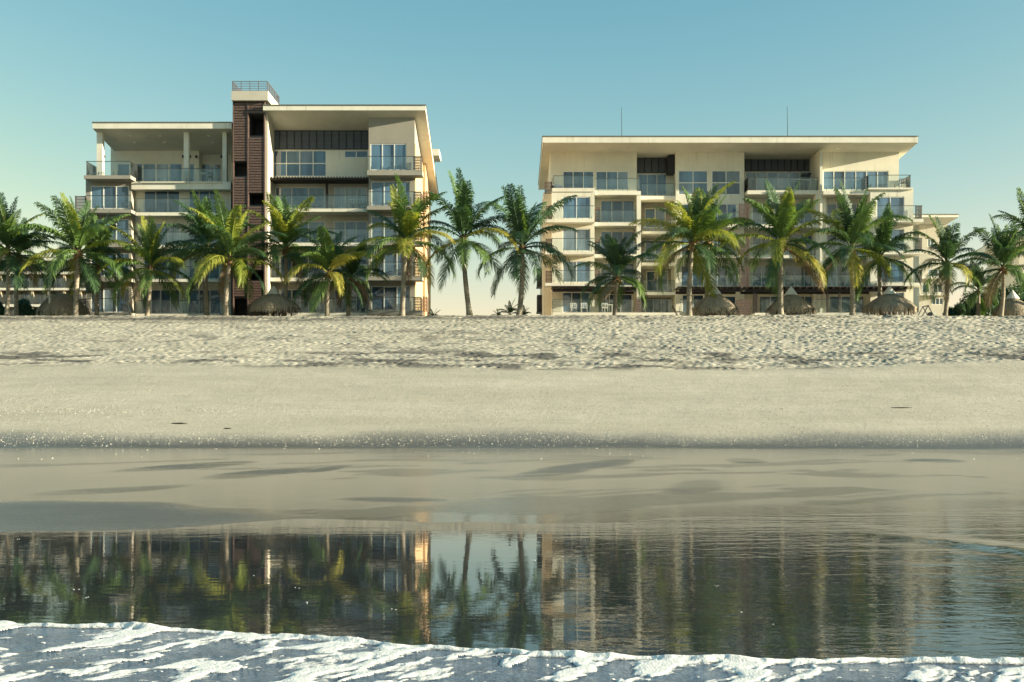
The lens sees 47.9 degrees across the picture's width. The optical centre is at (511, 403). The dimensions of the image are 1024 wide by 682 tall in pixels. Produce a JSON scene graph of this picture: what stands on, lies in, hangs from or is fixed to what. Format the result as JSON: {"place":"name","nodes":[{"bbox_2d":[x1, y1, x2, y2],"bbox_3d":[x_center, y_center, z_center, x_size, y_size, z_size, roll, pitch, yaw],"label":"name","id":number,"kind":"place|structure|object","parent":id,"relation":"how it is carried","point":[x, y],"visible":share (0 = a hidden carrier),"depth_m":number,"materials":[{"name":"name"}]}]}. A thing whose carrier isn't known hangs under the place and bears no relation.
{"place":"outdoors","nodes":[
{"label":"outdoors","id":0,"kind":"place"},
{"bbox_2d":[0,314,1023,531],"bbox_3d":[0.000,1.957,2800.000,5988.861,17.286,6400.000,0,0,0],"label":"beach","id":1,"kind":"structure","parent":0,"point":[959,364],"depth_m":47.35,"materials":[{"name":"sand"}]},
{"bbox_2d":[18,298,36,315],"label":"shrub","id":2,"kind":"object","parent":1,"relation":"on","point":[26,308],"visible":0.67,"depth_m":96.52,"materials":[{"name":"green plant"}]},
{"bbox_2d":[0,192,54,315],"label":"palm tree","id":3,"kind":"object","parent":1,"relation":"on","point":[7,221],"visible":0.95,"depth_m":89.43,"materials":[{"name":"green plant"}]},
{"bbox_2d":[0,214,65,315],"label":"palm tree","id":4,"kind":"object","parent":1,"relation":"on","point":[34,281],"visible":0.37,"depth_m":92.40,"materials":[{"name":"green plant"}]},
{"bbox_2d":[0,257,85,315],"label":"distant building","id":5,"kind":"structure","parent":1,"relation":"on","point":[36,296],"depth_m":148.98,"materials":[{"name":"beige concrete"}]},
{"bbox_2d":[35,293,89,315],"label":"thatched hut","id":6,"kind":"object","parent":1,"relation":"on","point":[61,303],"visible":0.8,"depth_m":93.07,"materials":[{"name":"brown plant"}]},
{"bbox_2d":[6,192,142,315],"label":"palm tree","id":7,"kind":"object","parent":1,"relation":"on","point":[77,234],"visible":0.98,"depth_m":88.25,"materials":[{"name":"green plant"}]},
{"bbox_2d":[50,212,141,315],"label":"palm tree","id":8,"kind":"object","parent":1,"relation":"on","point":[124,270],"visible":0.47,"depth_m":92.03,"materials":[{"name":"green plant"}]},
{"bbox_2d":[97,215,196,315],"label":"palm tree","id":9,"kind":"object","parent":1,"relation":"on","point":[149,239],"visible":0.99,"depth_m":89.50,"materials":[{"name":"green plant"}]},
{"bbox_2d":[154,190,262,315],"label":"palm tree","id":10,"kind":"object","parent":1,"relation":"on","point":[203,237],"visible":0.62,"depth_m":92.58,"materials":[{"name":"green plant"}]},
{"bbox_2d":[165,189,288,315],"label":"palm tree","id":11,"kind":"object","parent":1,"relation":"on","point":[227,237],"visible":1,"depth_m":88.94,"materials":[{"name":"green plant"}]},
{"bbox_2d":[75,81,440,315],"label":"apartment building","id":12,"kind":"structure","parent":1,"relation":"on","point":[332,159],"depth_m":100.47,"materials":[{"name":"beige paint"}]},
{"bbox_2d":[91,186,128,208],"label":"window","id":13,"kind":"structure","parent":12,"relation":"in","point":[119,202],"depth_m":100.05,"materials":[{"name":"glass"}]},
{"bbox_2d":[91,288,128,312],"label":"window","id":14,"kind":"structure","parent":12,"relation":"in","point":[107,304],"depth_m":100.05,"materials":[{"name":"glass"}]},
{"bbox_2d":[96,219,128,241],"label":"window","id":15,"kind":"structure","parent":12,"relation":"in","point":[122,224],"depth_m":100.05,"materials":[{"name":"glass"}]},
{"bbox_2d":[117,164,129,174],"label":"window","id":16,"kind":"structure","parent":12,"relation":"in","point":[122,169],"depth_m":104.75,"materials":[{"name":"glass"}]},
{"bbox_2d":[143,164,155,181],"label":"window","id":17,"kind":"structure","parent":12,"relation":"in","point":[149,175],"depth_m":104.75,"materials":[{"name":"glass"}]},
{"bbox_2d":[142,290,179,313],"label":"window","id":18,"kind":"structure","parent":12,"relation":"in","point":[157,307],"depth_m":101.06,"materials":[{"name":"glass"}]},
{"bbox_2d":[144,192,179,211],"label":"window","id":19,"kind":"structure","parent":12,"relation":"in","point":[156,205],"depth_m":101.06,"materials":[{"name":"glass"}]},
{"bbox_2d":[144,223,179,244],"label":"window","id":20,"kind":"structure","parent":12,"relation":"in","point":[172,234],"depth_m":101.06,"materials":[{"name":"glass"}]},
{"bbox_2d":[144,257,179,278],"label":"window","id":21,"kind":"structure","parent":12,"relation":"in","point":[177,276],"depth_m":101.06,"materials":[{"name":"glass"}]},
{"bbox_2d":[156,164,168,181],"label":"window","id":22,"kind":"structure","parent":12,"relation":"in","point":[163,174],"depth_m":104.75,"materials":[{"name":"glass"}]},
{"bbox_2d":[169,164,181,181],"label":"window","id":23,"kind":"structure","parent":12,"relation":"in","point":[173,173],"depth_m":104.75,"materials":[{"name":"glass"}]},
{"bbox_2d":[189,192,219,211],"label":"window","id":24,"kind":"structure","parent":12,"relation":"in","point":[199,194],"depth_m":101.06,"materials":[{"name":"glass"}]},
{"bbox_2d":[189,257,219,278],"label":"window","id":25,"kind":"structure","parent":12,"relation":"in","point":[216,271],"depth_m":101.06,"materials":[{"name":"glass"}]},
{"bbox_2d":[188,290,220,313],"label":"window","id":26,"kind":"structure","parent":12,"relation":"in","point":[195,307],"depth_m":101.06,"materials":[{"name":"glass"}]},
{"bbox_2d":[202,164,210,181],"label":"window","id":27,"kind":"structure","parent":12,"relation":"in","point":[203,165],"depth_m":105.75,"materials":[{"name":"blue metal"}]},
{"bbox_2d":[211,164,220,181],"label":"window","id":28,"kind":"structure","parent":12,"relation":"in","point":[216,172],"depth_m":105.75,"materials":[{"name":"glass"}]},
{"bbox_2d":[275,187,324,207],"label":"window","id":29,"kind":"structure","parent":12,"relation":"in","point":[319,201],"depth_m":102.15,"materials":[{"name":"glass"}]},
{"bbox_2d":[275,221,324,242],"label":"window","id":30,"kind":"structure","parent":12,"relation":"in","point":[314,224],"depth_m":102.15,"materials":[{"name":"glass"}]},
{"bbox_2d":[275,256,324,276],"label":"window","id":31,"kind":"structure","parent":12,"relation":"in","point":[280,267],"depth_m":102.15,"materials":[{"name":"glass"}]},
{"bbox_2d":[275,150,325,176],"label":"window","id":32,"kind":"structure","parent":12,"relation":"in","point":[288,163],"depth_m":102.15,"materials":[{"name":"white glass"}]},
{"bbox_2d":[277,289,324,312],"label":"window","id":33,"kind":"structure","parent":12,"relation":"in","point":[321,307],"depth_m":102.15,"materials":[{"name":"glass"}]},
{"bbox_2d":[334,187,366,207],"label":"window","id":34,"kind":"structure","parent":12,"relation":"in","point":[342,201],"depth_m":102.15,"materials":[{"name":"glass"}]},
{"bbox_2d":[334,221,366,242],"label":"window","id":35,"kind":"structure","parent":12,"relation":"in","point":[347,233],"depth_m":102.15,"materials":[{"name":"glass"}]},
{"bbox_2d":[334,289,366,312],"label":"window","id":36,"kind":"structure","parent":12,"relation":"in","point":[341,309],"depth_m":102.15,"materials":[{"name":"glass"}]},
{"bbox_2d":[344,151,367,157],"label":"window","id":37,"kind":"structure","parent":12,"relation":"in","point":[347,154],"depth_m":102.15,"materials":[{"name":"glass"}]},
{"bbox_2d":[371,216,398,240],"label":"window","id":38,"kind":"structure","parent":12,"relation":"in","point":[380,232],"depth_m":100.05,"materials":[{"name":"glass"}]},
{"bbox_2d":[370,144,405,169],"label":"window","id":39,"kind":"structure","parent":12,"relation":"in","point":[376,163],"depth_m":100.05,"materials":[{"name":"glass"}]},
{"bbox_2d":[371,181,409,205],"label":"window","id":40,"kind":"structure","parent":12,"relation":"in","point":[377,198],"depth_m":100.05,"materials":[{"name":"glass"}]},
{"bbox_2d":[371,251,409,275],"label":"window","id":41,"kind":"structure","parent":12,"relation":"in","point":[391,265],"depth_m":100.07,"materials":[{"name":"glass"}]},
{"bbox_2d":[371,286,409,310],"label":"window","id":42,"kind":"structure","parent":12,"relation":"in","point":[379,304],"depth_m":100.05,"materials":[{"name":"glass"}]},
{"bbox_2d":[247,285,300,315],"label":"thatched hut","id":43,"kind":"object","parent":1,"relation":"on","point":[274,301],"visible":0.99,"depth_m":91.81,"materials":[{"name":"brown plant"}]},
{"bbox_2d":[239,191,337,315],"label":"palm tree","id":44,"kind":"object","parent":1,"relation":"on","point":[285,223],"visible":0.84,"depth_m":92.25,"materials":[{"name":"green plant"}]},
{"bbox_2d":[279,225,377,315],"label":"palm tree","id":45,"kind":"object","parent":1,"relation":"on","point":[328,256],"visible":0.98,"depth_m":89.31,"materials":[{"name":"green plant"}]},
{"bbox_2d":[320,236,389,315],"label":"palm tree","id":46,"kind":"object","parent":1,"relation":"on","point":[353,266],"visible":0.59,"depth_m":92.38,"materials":[{"name":"green plant"}]},
{"bbox_2d":[351,173,456,315],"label":"palm tree","id":47,"kind":"object","parent":1,"relation":"on","point":[408,220],"visible":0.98,"depth_m":89.23,"materials":[{"name":"green plant"}]},
{"bbox_2d":[407,167,519,315],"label":"palm tree","id":48,"kind":"object","parent":1,"relation":"on","point":[462,213],"visible":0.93,"depth_m":89.66,"materials":[{"name":"green plant"}]},
{"bbox_2d":[496,299,517,314],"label":"young palm","id":49,"kind":"object","parent":1,"relation":"on","point":[509,309],"visible":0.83,"depth_m":96.86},
{"bbox_2d":[0,382,1022,458],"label":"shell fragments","id":50,"kind":"object","parent":1,"relation":"on","point":[494,415],"visible":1,"depth_m":44.45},
{"bbox_2d":[467,183,578,314],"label":"palm tree","id":51,"kind":"object","parent":1,"relation":"on","point":[522,226],"visible":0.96,"depth_m":90.06,"materials":[{"name":"green plant"}]},
{"bbox_2d":[574,231,659,314],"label":"palm tree","id":52,"kind":"object","parent":1,"relation":"on","point":[617,259],"visible":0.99,"depth_m":89.58,"materials":[{"name":"green plant"}]},
{"bbox_2d":[628,181,743,315],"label":"palm tree","id":53,"kind":"object","parent":1,"relation":"on","point":[692,227],"visible":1,"depth_m":88.58,"materials":[{"name":"green plant"}]},
{"bbox_2d":[651,188,755,315],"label":"palm tree","id":54,"kind":"object","parent":1,"relation":"on","point":[729,251],"visible":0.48,"depth_m":92.68,"materials":[{"name":"green plant"}]},
{"bbox_2d":[692,285,738,315],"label":"thatched hut","id":55,"kind":"object","parent":1,"relation":"on","point":[721,304],"visible":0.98,"depth_m":90.85,"materials":[{"name":"brown plant"}]},
{"bbox_2d":[536,107,935,315],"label":"apartment building","id":56,"kind":"structure","parent":1,"relation":"on","point":[618,184],"depth_m":112.00,"materials":[{"name":"beige concrete"}]},
{"bbox_2d":[563,197,589,218],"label":"window","id":57,"kind":"structure","parent":56,"relation":"in","point":[569,212],"depth_m":109.86,"materials":[{"name":"glass"}]},
{"bbox_2d":[563,229,589,250],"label":"window","id":58,"kind":"structure","parent":56,"relation":"in","point":[568,244],"depth_m":109.86,"materials":[{"name":"glass"}]},
{"bbox_2d":[563,261,589,281],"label":"window","id":59,"kind":"structure","parent":56,"relation":"in","point":[582,276],"depth_m":109.88,"materials":[{"name":"glass"}]},
{"bbox_2d":[563,292,589,312],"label":"window","id":60,"kind":"structure","parent":56,"relation":"in","point":[566,295],"depth_m":109.86,"materials":[{"name":"glass"}]},
{"bbox_2d":[563,171,593,187],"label":"window","id":61,"kind":"structure","parent":56,"relation":"in","point":[568,181],"depth_m":112.05,"materials":[{"name":"glass"}]},
{"bbox_2d":[596,171,627,189],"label":"window","id":62,"kind":"structure","parent":56,"relation":"in","point":[601,184],"depth_m":112.05,"materials":[{"name":"glass"}]},
{"bbox_2d":[598,294,631,312],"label":"window","id":63,"kind":"structure","parent":56,"relation":"in","point":[626,306],"depth_m":112.05,"materials":[{"name":"glass"}]},
{"bbox_2d":[601,201,633,221],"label":"window","id":64,"kind":"structure","parent":56,"relation":"in","point":[606,216],"depth_m":112.05,"materials":[{"name":"glass"}]},
{"bbox_2d":[601,231,633,253],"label":"window","id":65,"kind":"structure","parent":56,"relation":"in","point":[618,235],"depth_m":112.05,"materials":[{"name":"glass"}]},
{"bbox_2d":[601,263,633,284],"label":"window","id":66,"kind":"structure","parent":56,"relation":"in","point":[629,266],"depth_m":112.05,"materials":[{"name":"glass"}]},
{"bbox_2d":[638,174,665,195],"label":"window","id":67,"kind":"structure","parent":56,"relation":"in","point":[649,189],"depth_m":114.07,"materials":[{"name":"glass"}]},
{"bbox_2d":[645,208,665,227],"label":"window","id":68,"kind":"structure","parent":56,"relation":"in","point":[649,212],"depth_m":115.55,"materials":[{"name":"glass"}]},
{"bbox_2d":[645,240,665,259],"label":"window","id":69,"kind":"structure","parent":56,"relation":"in","point":[649,242],"depth_m":115.55,"materials":[{"name":"glass"}]},
{"bbox_2d":[646,271,667,290],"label":"window","id":70,"kind":"structure","parent":56,"relation":"in","point":[650,275],"depth_m":115.55,"materials":[{"name":"glass"}]},
{"bbox_2d":[645,300,668,312],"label":"window","id":71,"kind":"structure","parent":56,"relation":"in","point":[654,306],"depth_m":115.55,"materials":[{"name":"glass"}]},
{"bbox_2d":[681,266,703,285],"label":"window","id":72,"kind":"structure","parent":56,"relation":"in","point":[694,280],"depth_m":112.05,"materials":[{"name":"glass"}]},
{"bbox_2d":[678,171,707,194],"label":"window","id":73,"kind":"structure","parent":56,"relation":"in","point":[689,180],"depth_m":112.05,"materials":[{"name":"glass"}]},
{"bbox_2d":[682,295,703,312],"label":"window","id":74,"kind":"structure","parent":56,"relation":"in","point":[684,302],"depth_m":112.05,"materials":[{"name":"glass"}]},
{"bbox_2d":[710,266,736,285],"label":"window","id":75,"kind":"structure","parent":56,"relation":"in","point":[723,280],"depth_m":112.05,"materials":[{"name":"glass"}]},
{"bbox_2d":[712,171,739,194],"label":"window","id":76,"kind":"structure","parent":56,"relation":"in","point":[722,177],"depth_m":112.08,"materials":[{"name":"glass"}]},
{"bbox_2d":[716,204,736,223],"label":"window","id":77,"kind":"structure","parent":56,"relation":"in","point":[726,208],"depth_m":112.05,"materials":[{"name":"glass"}]},
{"bbox_2d":[752,204,777,223],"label":"window","id":78,"kind":"structure","parent":56,"relation":"in","point":[756,217],"depth_m":113.65,"materials":[{"name":"glass"}]},
{"bbox_2d":[752,266,778,285],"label":"window","id":79,"kind":"structure","parent":56,"relation":"in","point":[758,279],"depth_m":113.65,"materials":[{"name":"glass"}]},
{"bbox_2d":[752,235,779,254],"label":"window","id":80,"kind":"structure","parent":56,"relation":"in","point":[756,240],"depth_m":113.65,"materials":[{"name":"glass"}]},
{"bbox_2d":[759,296,777,312],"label":"window","id":81,"kind":"structure","parent":56,"relation":"in","point":[764,304],"depth_m":113.65,"materials":[{"name":"glass"}]},
{"bbox_2d":[745,172,808,189],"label":"balcony railing","id":82,"kind":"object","parent":56,"relation":"in","point":[781,183],"depth_m":114.57,"materials":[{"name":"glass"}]},
{"bbox_2d":[785,235,810,254],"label":"window","id":83,"kind":"structure","parent":56,"relation":"in","point":[795,236],"depth_m":113.65,"materials":[{"name":"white glass"}]},
{"bbox_2d":[785,266,810,285],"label":"window","id":84,"kind":"structure","parent":56,"relation":"in","point":[794,276],"depth_m":113.65,"materials":[{"name":"white glass"}]},
{"bbox_2d":[792,204,810,223],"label":"window","id":85,"kind":"structure","parent":56,"relation":"in","point":[807,218],"depth_m":113.65,"materials":[{"name":"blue glass"}]},
{"bbox_2d":[827,204,861,223],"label":"window","id":86,"kind":"structure","parent":56,"relation":"in","point":[830,207],"depth_m":112.05,"materials":[{"name":"blue glass"}]},
{"bbox_2d":[827,235,862,254],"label":"window","id":87,"kind":"structure","parent":56,"relation":"in","point":[829,237],"depth_m":112.05,"materials":[{"name":"blue glass"}]},
{"bbox_2d":[827,266,862,285],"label":"window","id":88,"kind":"structure","parent":56,"relation":"in","point":[838,279],"depth_m":112.05,"materials":[{"name":"glass"}]},
{"bbox_2d":[829,296,862,312],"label":"window","id":89,"kind":"structure","parent":56,"relation":"in","point":[833,304],"depth_m":112.05,"materials":[{"name":"glass"}]},
{"bbox_2d":[823,171,887,189],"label":"window","id":90,"kind":"structure","parent":56,"relation":"in","point":[849,179],"depth_m":112.05,"materials":[{"name":"white glass"}]},
{"bbox_2d":[877,197,903,218],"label":"window","id":91,"kind":"structure","parent":56,"relation":"in","point":[899,210],"depth_m":109.86,"materials":[{"name":"glass"}]},
{"bbox_2d":[877,261,903,281],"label":"window","id":92,"kind":"structure","parent":56,"relation":"in","point":[899,277],"depth_m":109.88,"materials":[{"name":"glass"}]},
{"bbox_2d":[887,229,903,250],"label":"window","id":93,"kind":"structure","parent":56,"relation":"in","point":[895,232],"depth_m":109.88,"materials":[{"name":"glass"}]},
{"bbox_2d":[717,179,842,314],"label":"palm tree","id":94,"kind":"object","parent":1,"relation":"on","point":[781,220],"visible":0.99,"depth_m":88.97,"materials":[{"name":"green plant"}]},
{"bbox_2d":[765,286,816,314],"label":"thatched hut","id":95,"kind":"object","parent":1,"relation":"on","point":[793,302],"visible":0.84,"depth_m":91.40,"materials":[{"name":"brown wood"}]},
{"bbox_2d":[798,180,912,315],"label":"palm tree","id":96,"kind":"object","parent":1,"relation":"on","point":[851,227],"visible":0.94,"depth_m":89.19,"materials":[{"name":"green plant"}]},
{"bbox_2d":[829,202,925,314],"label":"palm tree","id":97,"kind":"object","parent":1,"relation":"on","point":[883,233],"visible":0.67,"depth_m":92.33,"materials":[{"name":"green plant"}]},
{"bbox_2d":[862,285,918,314],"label":"thatched hut","id":98,"kind":"object","parent":1,"relation":"on","point":[889,300],"visible":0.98,"depth_m":90.84,"materials":[{"name":"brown wood"}]},
{"bbox_2d":[913,214,958,315],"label":"distant building","id":99,"kind":"structure","parent":1,"relation":"on","point":[927,227],"depth_m":140.00,"materials":[{"name":"beige paint"}]},
{"bbox_2d":[902,213,1000,315],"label":"palm tree","id":100,"kind":"object","parent":1,"relation":"on","point":[946,247],"visible":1,"depth_m":89.17,"materials":[{"name":"green plant"}]},
{"bbox_2d":[942,302,965,315],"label":"shrub","id":101,"kind":"object","parent":1,"relation":"on","point":[956,311],"visible":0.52,"depth_m":96.45,"materials":[{"name":"green plant"}]},
{"bbox_2d":[950,261,1000,315],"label":"palm tree","id":102,"kind":"object","parent":1,"relation":"on","point":[978,301],"visible":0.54,"depth_m":94.79,"materials":[{"name":"green plant"}]},
{"bbox_2d":[959,290,992,314],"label":"shrub","id":103,"kind":"object","parent":1,"relation":"on","point":[964,302],"visible":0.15,"depth_m":100.63,"materials":[{"name":"green plant"}]},
{"bbox_2d":[949,214,1023,315],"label":"palm tree","id":104,"kind":"object","parent":1,"relation":"on","point":[1003,248],"visible":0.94,"depth_m":89.50,"materials":[{"name":"green plant"}]},
{"bbox_2d":[971,230,1023,288],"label":"distant building","id":105,"kind":"structure","parent":1,"relation":"on","point":[1016,261],"depth_m":153.44,"materials":[{"name":"beige paint"}]},
{"bbox_2d":[983,187,1023,264],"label":"palm tree","id":106,"kind":"object","parent":1,"relation":"on","point":[1014,218],"visible":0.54,"depth_m":92.85,"materials":[{"name":"green plant"}]},
{"bbox_2d":[985,284,1023,306],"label":"shrub","id":107,"kind":"object","parent":1,"relation":"on","point":[1008,290],"visible":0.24,"depth_m":99.76,"materials":[{"name":"green plant"}]},
{"bbox_2d":[991,290,1023,315],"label":"thatched hut","id":108,"kind":"object","parent":1,"relation":"on","point":[1014,305],"visible":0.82,"depth_m":93.05,"materials":[{"name":"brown wood"}]},
{"bbox_2d":[0,506,1023,658],"bbox_3d":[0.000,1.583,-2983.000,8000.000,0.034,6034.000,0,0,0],"label":"sea water","id":109,"kind":"structure","parent":0,"point":[942,583],"depth_m":10.29,"materials":[{"name":"liquid"}]},
{"bbox_2d":[0,627,1023,681],"bbox_3d":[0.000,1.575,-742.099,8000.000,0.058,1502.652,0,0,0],"label":"sea wave","id":110,"kind":"object","parent":109,"relation":"on","point":[22,644],"visible":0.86,"depth_m":6.85,"materials":[{"name":"liquid"}]},
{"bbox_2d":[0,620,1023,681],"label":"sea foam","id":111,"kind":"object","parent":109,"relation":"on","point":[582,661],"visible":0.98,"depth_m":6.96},
{"bbox_2d":[0,0,1023,315],"label":"sky","id":112,"kind":"structure","parent":0,"point":[493,78],"materials":[{"name":"blue"}]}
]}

